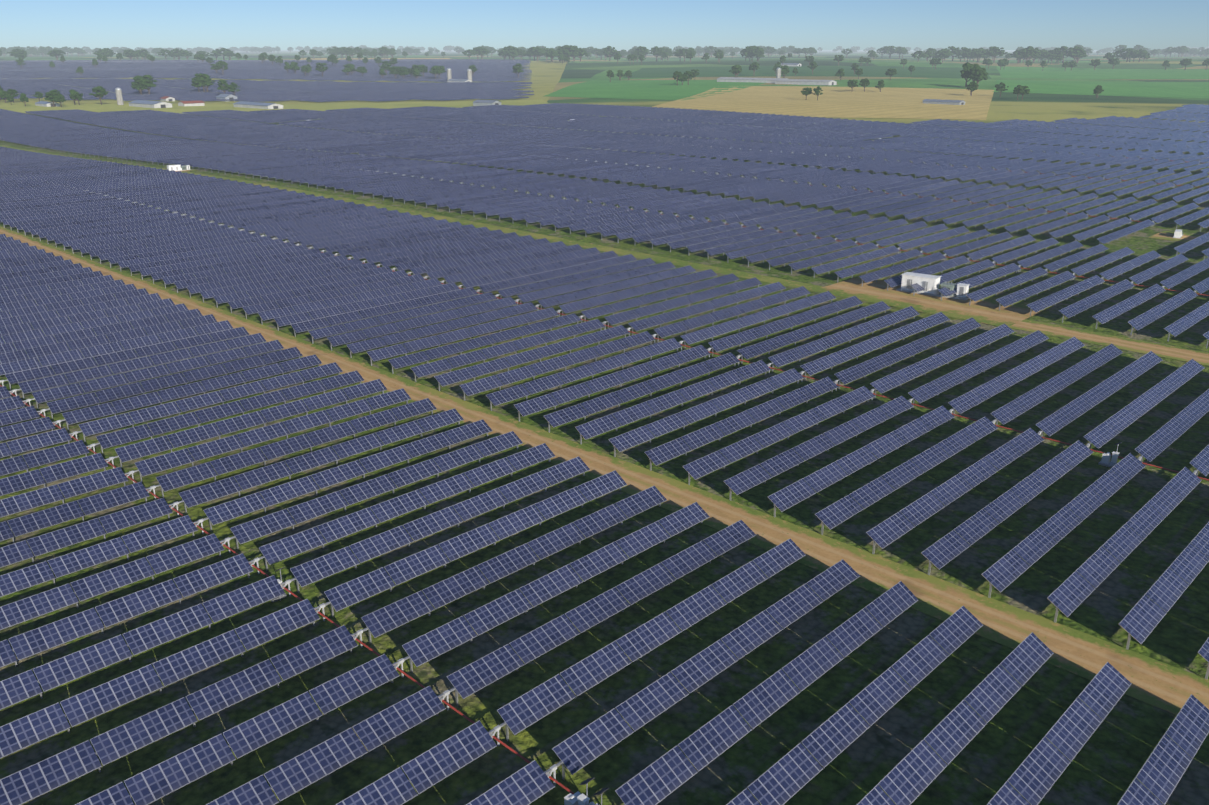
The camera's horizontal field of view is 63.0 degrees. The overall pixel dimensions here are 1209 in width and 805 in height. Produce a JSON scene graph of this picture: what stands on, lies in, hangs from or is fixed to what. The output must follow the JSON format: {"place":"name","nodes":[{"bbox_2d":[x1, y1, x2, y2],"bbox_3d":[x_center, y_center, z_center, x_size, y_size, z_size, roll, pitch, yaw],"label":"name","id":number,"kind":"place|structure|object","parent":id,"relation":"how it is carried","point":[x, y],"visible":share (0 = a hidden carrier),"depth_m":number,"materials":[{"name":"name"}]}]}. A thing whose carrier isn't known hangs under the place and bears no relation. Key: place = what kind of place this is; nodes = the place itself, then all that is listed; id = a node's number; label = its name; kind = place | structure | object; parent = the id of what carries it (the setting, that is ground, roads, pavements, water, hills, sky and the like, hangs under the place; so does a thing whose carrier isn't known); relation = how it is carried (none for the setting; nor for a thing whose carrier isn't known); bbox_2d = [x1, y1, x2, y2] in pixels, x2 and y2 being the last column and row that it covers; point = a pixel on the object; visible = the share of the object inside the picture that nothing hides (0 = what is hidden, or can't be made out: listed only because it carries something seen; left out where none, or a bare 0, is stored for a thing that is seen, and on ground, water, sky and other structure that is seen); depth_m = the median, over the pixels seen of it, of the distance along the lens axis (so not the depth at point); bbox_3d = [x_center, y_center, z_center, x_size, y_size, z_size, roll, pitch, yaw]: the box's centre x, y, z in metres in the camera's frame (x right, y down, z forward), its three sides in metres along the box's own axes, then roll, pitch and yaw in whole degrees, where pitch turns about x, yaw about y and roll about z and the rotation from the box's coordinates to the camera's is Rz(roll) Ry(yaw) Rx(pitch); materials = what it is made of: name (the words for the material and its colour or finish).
{"place":"outdoors","nodes":[
{"label":"outdoors","id":0,"kind":"place"},
{"bbox_2d":[0,145,822,290],"bbox_3d":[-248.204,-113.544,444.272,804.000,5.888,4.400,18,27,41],"label":"grass strip","id":1,"kind":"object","parent":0,"point":[784,282],"depth_m":227.62,"materials":[{"name":"grass"}]},
{"bbox_2d":[0,50,1208,804],"bbox_3d":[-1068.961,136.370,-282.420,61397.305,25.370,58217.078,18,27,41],"label":"ground","id":2,"kind":"structure","parent":0,"point":[1110,758],"depth_m":85.93,"materials":[{"name":"plant"}]},
{"bbox_2d":[0,90,9,102],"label":"trees","id":3,"kind":"object","parent":2,"relation":"on","point":[3,94],"visible":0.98,"depth_m":795.51,"materials":[{"name":"green plant"}]},
{"bbox_2d":[7,89,18,102],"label":"trees","id":4,"kind":"object","parent":2,"relation":"on","point":[12,92],"visible":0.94,"depth_m":799.86,"materials":[{"name":"green plant"}]},
{"bbox_2d":[19,93,28,105],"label":"trees","id":5,"kind":"object","parent":2,"relation":"on","point":[23,97],"visible":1,"depth_m":754.17,"materials":[{"name":"green plant"}]},
{"bbox_2d":[0,46,65,56],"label":"woodlot","id":6,"kind":"object","parent":2,"relation":"on","point":[31,51],"visible":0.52,"depth_m":3576.62,"materials":[{"name":"green plant"}]},
{"bbox_2d":[44,92,57,106],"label":"trees","id":7,"kind":"object","parent":2,"relation":"on","point":[51,97],"visible":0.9,"depth_m":749.76,"materials":[{"name":"green plant"}]},
{"bbox_2d":[30,46,84,55],"bbox_3d":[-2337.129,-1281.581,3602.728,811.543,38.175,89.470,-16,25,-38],"label":"woodlot","id":8,"kind":"object","parent":2,"relation":"on","point":[70,50],"visible":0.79,"depth_m":3818.98,"materials":[{"name":"green plant"}]},
{"bbox_2d":[55,95,65,106],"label":"trees","id":9,"kind":"object","parent":2,"relation":"on","point":[60,99],"visible":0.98,"depth_m":749.67,"materials":[{"name":"green plant"}]},
{"bbox_2d":[72,92,82,104],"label":"trees","id":10,"kind":"object","parent":2,"relation":"on","point":[78,96],"visible":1,"depth_m":780.34,"materials":[{"name":"green plant"}]},
{"bbox_2d":[23,47,132,52],"bbox_3d":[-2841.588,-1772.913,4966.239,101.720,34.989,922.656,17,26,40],"label":"woodlot","id":11,"kind":"object","parent":2,"relation":"on","point":[113,49],"visible":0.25,"depth_m":5226.86,"materials":[{"name":"green plant"}]},
{"bbox_2d":[89,86,108,104],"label":"trees","id":12,"kind":"object","parent":2,"relation":"on","point":[100,91],"visible":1,"depth_m":785.83,"materials":[{"name":"green plant"}]},
{"bbox_2d":[7,48,235,59],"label":"woodlot","id":13,"kind":"object","parent":2,"relation":"on","point":[108,52],"visible":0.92,"depth_m":2333.49,"materials":[{"name":"green plant"}]},
{"bbox_2d":[79,48,166,55],"bbox_3d":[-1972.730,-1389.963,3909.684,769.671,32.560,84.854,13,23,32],"label":"woodlot","id":14,"kind":"object","parent":2,"relation":"on","point":[155,50],"visible":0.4,"depth_m":3858.69,"materials":[{"name":"green plant"}]},
{"bbox_2d":[131,80,147,94],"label":"trees","id":15,"kind":"object","parent":2,"relation":"on","point":[140,83],"visible":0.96,"depth_m":911.15,"materials":[{"name":"green plant"}]},
{"bbox_2d":[139,74,156,93],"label":"trees","id":16,"kind":"object","parent":2,"relation":"on","point":[148,82],"visible":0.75,"depth_m":914.11,"materials":[{"name":"green plant"}]},
{"bbox_2d":[82,46,213,52],"bbox_3d":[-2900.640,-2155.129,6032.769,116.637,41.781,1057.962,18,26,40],"label":"woodlot","id":17,"kind":"object","parent":2,"relation":"on","point":[150,48],"visible":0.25,"depth_m":6119.05,"materials":[{"name":"green plant"}]},
{"bbox_2d":[87,47,271,53],"bbox_3d":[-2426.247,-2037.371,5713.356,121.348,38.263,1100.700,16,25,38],"label":"woodlot","id":18,"kind":"object","parent":2,"relation":"on","point":[252,49],"visible":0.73,"depth_m":5809.34,"materials":[{"name":"green plant"}]},
{"bbox_2d":[191,78,203,91],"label":"trees","id":19,"kind":"object","parent":2,"relation":"on","point":[198,85],"visible":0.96,"depth_m":958.42,"materials":[{"name":"green plant"}]},
{"bbox_2d":[194,73,211,91],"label":"trees","id":20,"kind":"object","parent":2,"relation":"on","point":[197,75],"visible":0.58,"depth_m":961.91,"materials":[{"name":"green plant"}]},
{"bbox_2d":[200,75,215,91],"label":"trees","id":21,"kind":"object","parent":2,"relation":"on","point":[205,80],"visible":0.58,"depth_m":963.54,"materials":[{"name":"green plant"}]},
{"bbox_2d":[215,61,227,74],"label":"trees","id":22,"kind":"object","parent":2,"relation":"on","point":[221,63],"visible":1,"depth_m":1345.83,"materials":[{"name":"green plant"}]},
{"bbox_2d":[217,79,228,93],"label":"trees","id":23,"kind":"object","parent":2,"relation":"on","point":[224,86],"visible":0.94,"depth_m":917.35,"materials":[{"name":"green plant"}]},
{"bbox_2d":[227,82,240,95],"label":"trees","id":24,"kind":"object","parent":2,"relation":"on","point":[233,87],"visible":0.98,"depth_m":909.29,"materials":[{"name":"green plant"}]},
{"bbox_2d":[227,46,275,52],"bbox_3d":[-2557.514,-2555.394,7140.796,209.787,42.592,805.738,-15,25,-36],"label":"woodlot","id":25,"kind":"object","parent":2,"relation":"on","point":[246,49],"visible":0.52,"depth_m":7095.25,"materials":[{"name":"green plant"}]},
{"bbox_2d":[0,99,549,113],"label":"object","id":26,"kind":"object","parent":2,"relation":"on","point":[23,108],"visible":0.56,"depth_m":767.97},
{"bbox_2d":[270,567,286,601],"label":"station","id":27,"kind":"object","parent":2,"relation":"on","point":[282,596],"visible":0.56,"depth_m":78.38,"materials":[{"name":"white paint"}]},
{"bbox_2d":[289,62,299,73],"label":"trees","id":28,"kind":"object","parent":2,"relation":"on","point":[293,66],"visible":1,"depth_m":1402.45,"materials":[{"name":"green plant"}]},
{"bbox_2d":[274,46,353,53],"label":"woodlot","id":29,"kind":"object","parent":2,"relation":"on","point":[290,49],"visible":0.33,"depth_m":6598.90,"materials":[{"name":"green plant"}]},
{"bbox_2d":[315,63,327,75],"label":"trees","id":30,"kind":"object","parent":2,"relation":"on","point":[322,68],"visible":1,"depth_m":1350.52,"materials":[{"name":"green plant"}]},
{"bbox_2d":[342,64,352,74],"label":"trees","id":31,"kind":"object","parent":2,"relation":"on","point":[347,68],"visible":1,"depth_m":1386.00,"materials":[{"name":"green plant"}]},
{"bbox_2d":[298,46,407,58],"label":"woodlot","id":32,"kind":"object","parent":2,"relation":"on","point":[349,51],"visible":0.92,"depth_m":2693.68,"materials":[{"name":"green plant"}]},
{"bbox_2d":[357,66,366,75],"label":"trees","id":33,"kind":"object","parent":2,"relation":"on","point":[362,70],"visible":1,"depth_m":1372.13,"materials":[{"name":"green plant"}]},
{"bbox_2d":[294,58,449,59],"bbox_3d":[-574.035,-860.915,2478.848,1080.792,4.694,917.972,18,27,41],"label":"tan field","id":34,"kind":"structure","parent":2,"relation":"on","point":[368,58],"depth_m":2860.72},
{"bbox_2d":[320,47,431,54],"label":"woodlot","id":35,"kind":"object","parent":2,"relation":"on","point":[408,50],"visible":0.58,"depth_m":4303.37,"materials":[{"name":"green plant"}]},
{"bbox_2d":[379,61,391,73],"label":"trees","id":36,"kind":"object","parent":2,"relation":"on","point":[384,66],"visible":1,"depth_m":1420.06,"materials":[{"name":"green plant"}]},
{"bbox_2d":[323,45,462,51],"bbox_3d":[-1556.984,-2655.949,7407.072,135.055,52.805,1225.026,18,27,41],"label":"woodlot","id":37,"kind":"object","parent":2,"relation":"on","point":[412,47],"visible":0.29,"depth_m":7394.09,"materials":[{"name":"green plant"}]},
{"bbox_2d":[388,66,399,77],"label":"trees","id":38,"kind":"object","parent":2,"relation":"on","point":[392,70],"visible":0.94,"depth_m":1329.07,"materials":[{"name":"green plant"}]},
{"bbox_2d":[397,46,451,52],"bbox_3d":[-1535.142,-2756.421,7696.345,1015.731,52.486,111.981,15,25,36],"label":"woodlot","id":39,"kind":"object","parent":2,"relation":"on","point":[447,48],"visible":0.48,"depth_m":7552.90,"materials":[{"name":"green plant"}]},
{"bbox_2d":[429,66,440,78],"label":"trees","id":40,"kind":"object","parent":2,"relation":"on","point":[435,70],"visible":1,"depth_m":1325.76,"materials":[{"name":"green plant"}]},
{"bbox_2d":[429,47,501,54],"bbox_3d":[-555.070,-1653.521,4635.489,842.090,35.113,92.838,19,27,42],"label":"woodlot","id":41,"kind":"object","parent":2,"relation":"on","point":[459,50],"visible":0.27,"depth_m":4767.35,"materials":[{"name":"green plant"}]},
{"bbox_2d":[35,63,964,108],"bbox_3d":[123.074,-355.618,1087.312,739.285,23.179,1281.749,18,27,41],"label":"farm buildings","id":42,"kind":"structure","parent":2,"relation":"on","point":[778,79],"depth_m":789.83,"materials":[{"name":"metal"}]},
{"bbox_2d":[512,63,523,77],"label":"trees","id":43,"kind":"object","parent":2,"relation":"on","point":[516,68],"visible":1,"depth_m":1360.13,"materials":[{"name":"green plant"}]},
{"bbox_2d":[462,45,587,61],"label":"woodlot","id":44,"kind":"object","parent":2,"relation":"on","point":[513,52],"visible":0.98,"depth_m":2242.35,"materials":[{"name":"green plant"}]},
{"bbox_2d":[472,45,593,56],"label":"woodlot","id":45,"kind":"object","parent":2,"relation":"on","point":[492,50],"visible":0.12,"depth_m":3336.08,"materials":[{"name":"green plant"}]},
{"bbox_2d":[564,778,593,804],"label":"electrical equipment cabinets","id":46,"kind":"object","parent":2,"relation":"on","point":[578,798],"visible":1,"depth_m":55.88,"materials":[{"name":"metal"}]},
{"bbox_2d":[498,47,672,60],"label":"woodlot","id":47,"kind":"object","parent":2,"relation":"on","point":[601,53],"visible":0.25,"depth_m":2587.77,"materials":[{"name":"green plant"}]},
{"bbox_2d":[533,48,649,57],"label":"woodlot","id":48,"kind":"object","parent":2,"relation":"on","point":[623,52],"visible":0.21,"depth_m":3003.49,"materials":[{"name":"green plant"}]},
{"bbox_2d":[588,788,608,804],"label":"station","id":49,"kind":"object","parent":2,"relation":"on","point":[601,791],"visible":0.96,"depth_m":54.92,"materials":[{"name":"white paint"}]},
{"bbox_2d":[0,135,1208,804],"bbox_3d":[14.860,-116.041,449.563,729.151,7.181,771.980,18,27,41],"label":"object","id":50,"kind":"object","parent":2,"relation":"on","point":[446,693],"visible":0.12,"depth_m":110.34,"materials":[{"name":"metal"}]},
{"bbox_2d":[0,59,1208,804],"bbox_3d":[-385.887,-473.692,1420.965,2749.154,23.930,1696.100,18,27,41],"label":"solar panels","id":51,"kind":"object","parent":50,"relation":"on","point":[58,199],"visible":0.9,"depth_m":127.72,"materials":[{"name":"blue glass"}]},
{"bbox_2d":[571,46,764,61],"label":"woodlot","id":52,"kind":"object","parent":2,"relation":"on","point":[751,51],"visible":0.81,"depth_m":2165.53,"materials":[{"name":"green plant"}]},
{"bbox_2d":[673,71,682,85],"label":"trees","id":53,"kind":"object","parent":2,"relation":"on","point":[677,73],"visible":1,"depth_m":1044.89,"materials":[{"name":"green plant"}]},
{"bbox_2d":[594,46,774,55],"bbox_3d":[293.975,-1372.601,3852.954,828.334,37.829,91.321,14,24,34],"label":"woodlot","id":54,"kind":"object","parent":2,"relation":"on","point":[730,51],"visible":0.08,"depth_m":3804.42,"materials":[{"name":"green plant"}]},
{"bbox_2d":[683,71,695,84],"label":"trees","id":55,"kind":"object","parent":2,"relation":"on","point":[688,76],"visible":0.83,"depth_m":1060.05,"materials":[{"name":"green plant"}]},
{"bbox_2d":[669,48,780,56],"bbox_3d":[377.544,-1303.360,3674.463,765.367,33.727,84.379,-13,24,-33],"label":"woodlot","id":56,"kind":"object","parent":2,"relation":"on","point":[698,50],"visible":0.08,"depth_m":3681.58,"materials":[{"name":"green plant"}]},
{"bbox_2d":[729,65,741,76],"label":"trees","id":57,"kind":"object","parent":2,"relation":"on","point":[736,69],"visible":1,"depth_m":1193.47,"materials":[{"name":"green plant"}]},
{"bbox_2d":[748,62,759,75],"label":"trees","id":58,"kind":"object","parent":2,"relation":"on","point":[753,65],"visible":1,"depth_m":1353.15,"materials":[{"name":"green plant"}]},
{"bbox_2d":[726,46,795,55],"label":"woodlot","id":59,"kind":"object","parent":2,"relation":"on","point":[790,49],"visible":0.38,"depth_m":3877.32,"materials":[{"name":"green plant"}]},
{"bbox_2d":[781,65,789,77],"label":"trees","id":60,"kind":"object","parent":2,"relation":"on","point":[785,70],"visible":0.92,"depth_m":1195.31,"materials":[{"name":"green plant"}]},
{"bbox_2d":[704,46,907,57],"bbox_3d":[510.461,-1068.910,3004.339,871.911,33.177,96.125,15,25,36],"label":"woodlot","id":61,"kind":"object","parent":2,"relation":"on","point":[889,50],"visible":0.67,"depth_m":2936.89,"materials":[{"name":"green plant"}]},
{"bbox_2d":[800,87,812,99],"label":"trees","id":62,"kind":"object","parent":2,"relation":"on","point":[807,91],"visible":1,"depth_m":787.15,"materials":[{"name":"green plant"}]},
{"bbox_2d":[807,61,817,73],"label":"trees","id":63,"kind":"object","parent":2,"relation":"on","point":[813,64],"visible":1,"depth_m":1381.92,"materials":[{"name":"green plant"}]},
{"bbox_2d":[813,86,822,99],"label":"trees","id":64,"kind":"object","parent":2,"relation":"on","point":[817,89],"visible":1,"depth_m":780.04,"materials":[{"name":"green plant"}]},
{"bbox_2d":[847,80,858,87],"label":"trees","id":65,"kind":"object","parent":2,"relation":"on","point":[851,84],"visible":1,"depth_m":924.68,"materials":[{"name":"green plant"}]},
{"bbox_2d":[818,46,906,51],"bbox_3d":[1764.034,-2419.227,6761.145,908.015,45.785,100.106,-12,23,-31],"label":"woodlot","id":66,"kind":"object","parent":2,"relation":"on","point":[839,48],"visible":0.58,"depth_m":6712.76,"materials":[{"name":"green plant"}]},
{"bbox_2d":[859,78,869,91],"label":"trees","id":67,"kind":"object","parent":2,"relation":"on","point":[865,82],"visible":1,"depth_m":932.44,"materials":[{"name":"green plant"}]},
{"bbox_2d":[885,68,896,79],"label":"trees","id":68,"kind":"object","parent":2,"relation":"on","point":[890,71],"visible":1,"depth_m":1168.27,"materials":[{"name":"green plant"}]},
{"bbox_2d":[851,47,988,53],"bbox_3d":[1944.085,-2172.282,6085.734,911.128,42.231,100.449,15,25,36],"label":"woodlot","id":69,"kind":"object","parent":2,"relation":"on","point":[908,49],"visible":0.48,"depth_m":6106.05,"materials":[{"name":"green plant"}]},
{"bbox_2d":[812,277,1052,326],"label":"pad","id":70,"kind":"object","parent":2,"relation":"on","point":[986,310],"visible":0.69,"depth_m":169.74,"materials":[{"name":"gravel"}]},
{"bbox_2d":[896,272,969,299],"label":"skid","id":71,"kind":"object","parent":70,"relation":"on","point":[930,284],"visible":0.81,"depth_m":175.59,"materials":[{"name":"white paint"}]},
{"bbox_2d":[930,58,941,68],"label":"trees","id":72,"kind":"object","parent":2,"relation":"on","point":[937,61],"visible":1,"depth_m":1638.73,"materials":[{"name":"green plant"}]},
{"bbox_2d":[960,62,973,86],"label":"trees","id":73,"kind":"object","parent":2,"relation":"on","point":[967,66],"visible":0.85,"depth_m":1015.57,"materials":[{"name":"green plant"}]},
{"bbox_2d":[966,81,978,95],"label":"trees","id":74,"kind":"object","parent":2,"relation":"on","point":[973,84],"visible":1,"depth_m":874.49,"materials":[{"name":"green plant"}]},
{"bbox_2d":[967,67,987,87],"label":"trees","id":75,"kind":"object","parent":2,"relation":"on","point":[985,77],"visible":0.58,"depth_m":998.17,"materials":[{"name":"green plant"}]},
{"bbox_2d":[969,67,986,82],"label":"trees","id":76,"kind":"object","parent":2,"relation":"on","point":[981,74],"visible":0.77,"depth_m":995.97,"materials":[{"name":"green plant"}]},
{"bbox_2d":[995,82,1008,96],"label":"trees","id":77,"kind":"object","parent":2,"relation":"on","point":[1001,88],"visible":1,"depth_m":871.66,"materials":[{"name":"green plant"}]},
{"bbox_2d":[868,48,1149,61],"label":"woodlot","id":78,"kind":"object","parent":2,"relation":"on","point":[1127,53],"visible":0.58,"depth_m":2128.74,"materials":[{"name":"green plant"}]},
{"bbox_2d":[911,46,1115,63],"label":"woodlot","id":79,"kind":"object","parent":2,"relation":"on","point":[1057,54],"visible":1,"depth_m":2078.86,"materials":[{"name":"green plant"}]},
{"bbox_2d":[1013,85,1022,99],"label":"trees","id":80,"kind":"object","parent":2,"relation":"on","point":[1019,89],"visible":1,"depth_m":812.91,"materials":[{"name":"green plant"}]},
{"bbox_2d":[1016,86,1029,99],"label":"trees","id":81,"kind":"object","parent":2,"relation":"on","point":[1025,91],"visible":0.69,"depth_m":825.90,"materials":[{"name":"green plant"}]},
{"bbox_2d":[1034,47,1113,53],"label":"woodlot","id":82,"kind":"object","parent":2,"relation":"on","point":[1106,50],"visible":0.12,"depth_m":5147.32,"materials":[{"name":"green plant"}]},
{"bbox_2d":[1089,59,1100,69],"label":"trees","id":83,"kind":"object","parent":2,"relation":"on","point":[1096,62],"visible":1,"depth_m":1700.03,"materials":[{"name":"green plant"}]},
{"bbox_2d":[1016,44,1188,56],"bbox_3d":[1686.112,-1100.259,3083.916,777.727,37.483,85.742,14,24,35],"label":"woodlot","id":84,"kind":"object","parent":2,"relation":"on","point":[1181,49],"visible":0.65,"depth_m":3091.01,"materials":[{"name":"green plant"}]},
{"bbox_2d":[1098,442,1120,467],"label":"electrical equipment cabinets","id":85,"kind":"object","parent":2,"relation":"on","point":[1105,460],"visible":0.96,"depth_m":103.66,"materials":[{"name":"metal"}]},
{"bbox_2d":[1108,58,1119,68],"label":"trees","id":86,"kind":"object","parent":2,"relation":"on","point":[1111,60],"visible":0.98,"depth_m":1728.24,"materials":[{"name":"green plant"}]},
{"bbox_2d":[1136,48,1208,56],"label":"woodlot","id":87,"kind":"object","parent":2,"relation":"on","point":[1204,53],"visible":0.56,"depth_m":3610.36,"materials":[{"name":"green plant"}]},
{"bbox_2d":[1148,231,1200,241],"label":"pad","id":88,"kind":"object","parent":2,"relation":"on","point":[1169,235],"visible":0.78,"depth_m":228.78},
{"bbox_2d":[1172,229,1182,237],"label":"equipment cabinet","id":89,"kind":"object","parent":88,"relation":"on","point":[1178,233],"visible":1,"depth_m":227.08,"materials":[{"name":"metal"}]},
{"bbox_2d":[1180,58,1191,69],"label":"trees","id":90,"kind":"object","parent":2,"relation":"on","point":[1186,61],"visible":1,"depth_m":1648.61,"materials":[{"name":"green plant"}]},
{"bbox_2d":[1172,47,1208,56],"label":"woodlot","id":91,"kind":"object","parent":2,"relation":"on","point":[1199,49],"visible":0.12,"depth_m":3949.35,"materials":[{"name":"green plant"}]},
{"bbox_2d":[0,226,1208,714],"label":"road","id":92,"kind":"structure","parent":0,"point":[1152,680],"depth_m":87.21,"materials":[{"name":"soil"}]},
{"bbox_2d":[0,0,1208,49],"label":"sky","id":93,"kind":"structure","parent":0,"point":[184,24],"materials":[{"name":"blue"}]},
{"bbox_2d":[545,80,763,99],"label":"green field","id":94,"kind":"structure","parent":0,"point":[648,89],"depth_m":1003.21,"materials":[{"name":"plant"}]},
{"bbox_2d":[623,66,990,78],"bbox_3d":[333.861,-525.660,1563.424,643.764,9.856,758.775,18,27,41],"label":"green field","id":95,"kind":"structure","parent":0,"point":[920,72],"depth_m":1473.09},
{"bbox_2d":[653,86,993,119],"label":"tan field","id":96,"kind":"structure","parent":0,"point":[859,102],"depth_m":749.89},
{"bbox_2d":[819,292,1208,365],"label":"road","id":97,"kind":"structure","parent":0,"point":[1167,351],"depth_m":147.81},
{"bbox_2d":[993,80,1208,97],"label":"green field","id":98,"kind":"structure","parent":0,"point":[1176,89],"depth_m":1044.14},
{"bbox_2d":[996,66,1208,78],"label":"green field","id":99,"kind":"structure","parent":0,"point":[1048,73],"depth_m":1504.68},
{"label":"pad","id":100,"kind":"object","parent":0,"visible":0},
{"bbox_2d":[166,164,191,170],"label":"station","id":101,"kind":"object","parent":100,"relation":"on","point":[177,167],"visible":0.96,"depth_m":360.51,"materials":[{"name":"white paint"}]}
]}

